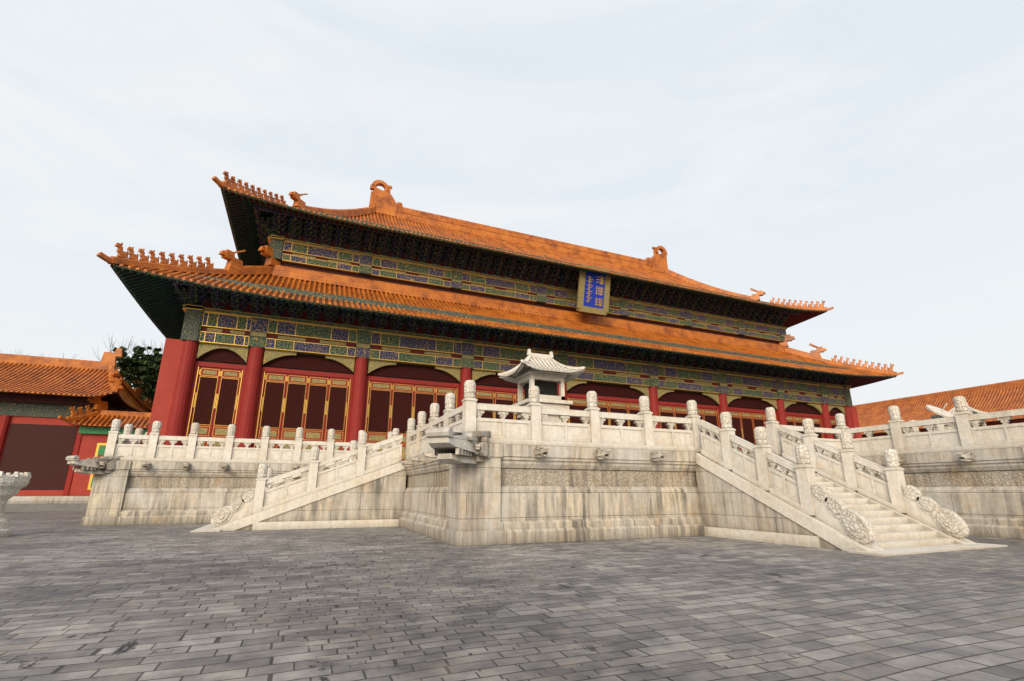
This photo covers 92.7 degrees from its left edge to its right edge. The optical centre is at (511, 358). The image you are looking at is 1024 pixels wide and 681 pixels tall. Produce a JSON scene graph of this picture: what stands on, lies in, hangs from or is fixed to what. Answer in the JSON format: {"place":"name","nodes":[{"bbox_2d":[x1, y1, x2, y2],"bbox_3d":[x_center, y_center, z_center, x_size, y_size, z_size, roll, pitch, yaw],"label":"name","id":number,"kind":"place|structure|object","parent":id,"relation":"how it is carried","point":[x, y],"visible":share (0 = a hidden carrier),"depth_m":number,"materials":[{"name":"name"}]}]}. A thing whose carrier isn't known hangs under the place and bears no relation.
{"place":"outdoors","nodes":[
{"label":"outdoors","id":0,"kind":"place"},
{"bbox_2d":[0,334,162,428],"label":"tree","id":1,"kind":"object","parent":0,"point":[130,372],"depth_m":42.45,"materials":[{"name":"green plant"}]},
{"bbox_2d":[0,511,1023,680],"bbox_3d":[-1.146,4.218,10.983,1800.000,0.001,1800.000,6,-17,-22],"label":"ground","id":2,"kind":"structure","parent":0,"point":[165,602],"depth_m":5.08,"materials":[{"name":"stone"}]},
{"bbox_2d":[0,471,31,537],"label":"pedestal","id":3,"kind":"object","parent":2,"relation":"on","point":[11,485],"visible":1,"depth_m":13.26,"materials":[{"name":"stone"}]},
{"bbox_2d":[0,393,123,511],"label":"building wall","id":4,"kind":"structure","parent":2,"relation":"on","point":[40,442],"depth_m":32.87,"materials":[{"name":"paint"}]},
{"bbox_2d":[0,348,152,412],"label":"hall roof","id":5,"kind":"structure","parent":4,"relation":"on","point":[39,375],"depth_m":36.86,"materials":[{"name":"orange tile"}]},
{"bbox_2d":[69,426,147,495],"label":"screen wall","id":6,"kind":"structure","parent":2,"relation":"on","point":[94,442],"depth_m":33.22,"materials":[{"name":"paint"}]},
{"bbox_2d":[57,395,150,428],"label":"gate roof","id":7,"kind":"structure","parent":6,"relation":"on","point":[102,415],"depth_m":34.06,"materials":[{"name":"orange tile"}]},
{"bbox_2d":[66,427,973,546],"bbox_3d":[1.611,2.268,8.795,59.723,2.606,65.608,-1,-15,3],"label":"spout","id":8,"kind":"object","parent":2,"relation":"on","point":[474,484],"depth_m":11.52,"materials":[{"name":"stone"}]},
{"bbox_2d":[85,444,1023,544],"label":"platform","id":9,"kind":"structure","parent":2,"relation":"on","point":[563,494],"depth_m":13.33,"materials":[{"name":"stone"}]},
{"bbox_2d":[147,204,861,450],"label":"hall","id":10,"kind":"structure","parent":9,"relation":"on","point":[240,324],"depth_m":29.84,"materials":[{"name":"paint"}]},
{"bbox_2d":[110,188,895,388],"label":"eaves","id":11,"kind":"object","parent":10,"relation":"attached to","point":[155,297],"visible":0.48,"depth_m":28.27,"materials":[{"name":"green wood"}]},
{"bbox_2d":[96,171,903,375],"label":"roof tiles","id":12,"kind":"object","parent":11,"relation":"on","point":[384,208],"visible":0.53,"depth_m":34.33,"materials":[{"name":"orange tile"}]},
{"bbox_2d":[576,264,610,315],"bbox_3d":[5.814,-4.809,34.737,2.520,3.250,0.967,6,-17,-22],"label":"plaque","id":13,"kind":"object","parent":11,"relation":"attached to","point":[593,295],"visible":0.93,"depth_m":34.61,"materials":[{"name":"gold wood"}]},
{"bbox_2d":[182,349,840,459],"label":"doors","id":14,"kind":"structure","parent":10,"relation":"in","point":[417,384],"depth_m":25.55,"materials":[{"name":"red wood"}]},
{"bbox_2d":[498,349,584,422],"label":"stone pavilion","id":15,"kind":"structure","parent":9,"relation":"on","point":[545,374],"depth_m":14.65,"materials":[{"name":"stone"}]},
{"bbox_2d":[104,380,1023,545],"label":"balustrade","id":16,"kind":"object","parent":9,"relation":"on","point":[809,452],"visible":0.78,"depth_m":13.96,"materials":[{"name":"stone"}]},
{"bbox_2d":[926,403,953,430],"bbox_3d":[20.567,3.613,23.134,1.240,2.979,1.100,6,-17,-22],"label":"sundial","id":17,"kind":"object","parent":9,"relation":"on","point":[939,411],"visible":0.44,"depth_m":23.26,"materials":[{"name":"stone"}]},
{"bbox_2d":[930,403,987,426],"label":"stone pavilion","id":18,"kind":"structure","parent":9,"relation":"on","point":[971,410],"depth_m":23.56,"materials":[{"name":"stone"}]},
{"bbox_2d":[190,453,1007,555],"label":"stairs","id":19,"kind":"structure","parent":2,"relation":"on","point":[733,505],"depth_m":12.97,"materials":[{"name":"stone"}]},
{"bbox_2d":[862,420,1023,437],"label":"wall","id":20,"kind":"structure","parent":2,"relation":"on","point":[1010,422],"depth_m":47.75,"materials":[{"name":"stone"}]},
{"bbox_2d":[853,379,1023,435],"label":"gallery roof","id":21,"kind":"structure","parent":20,"relation":"on","point":[1002,396],"depth_m":53.91,"materials":[{"name":"tile"}]},
{"bbox_2d":[0,0,1023,404],"label":"sky","id":22,"kind":"structure","parent":0,"point":[864,158],"materials":[{"name":"white"}]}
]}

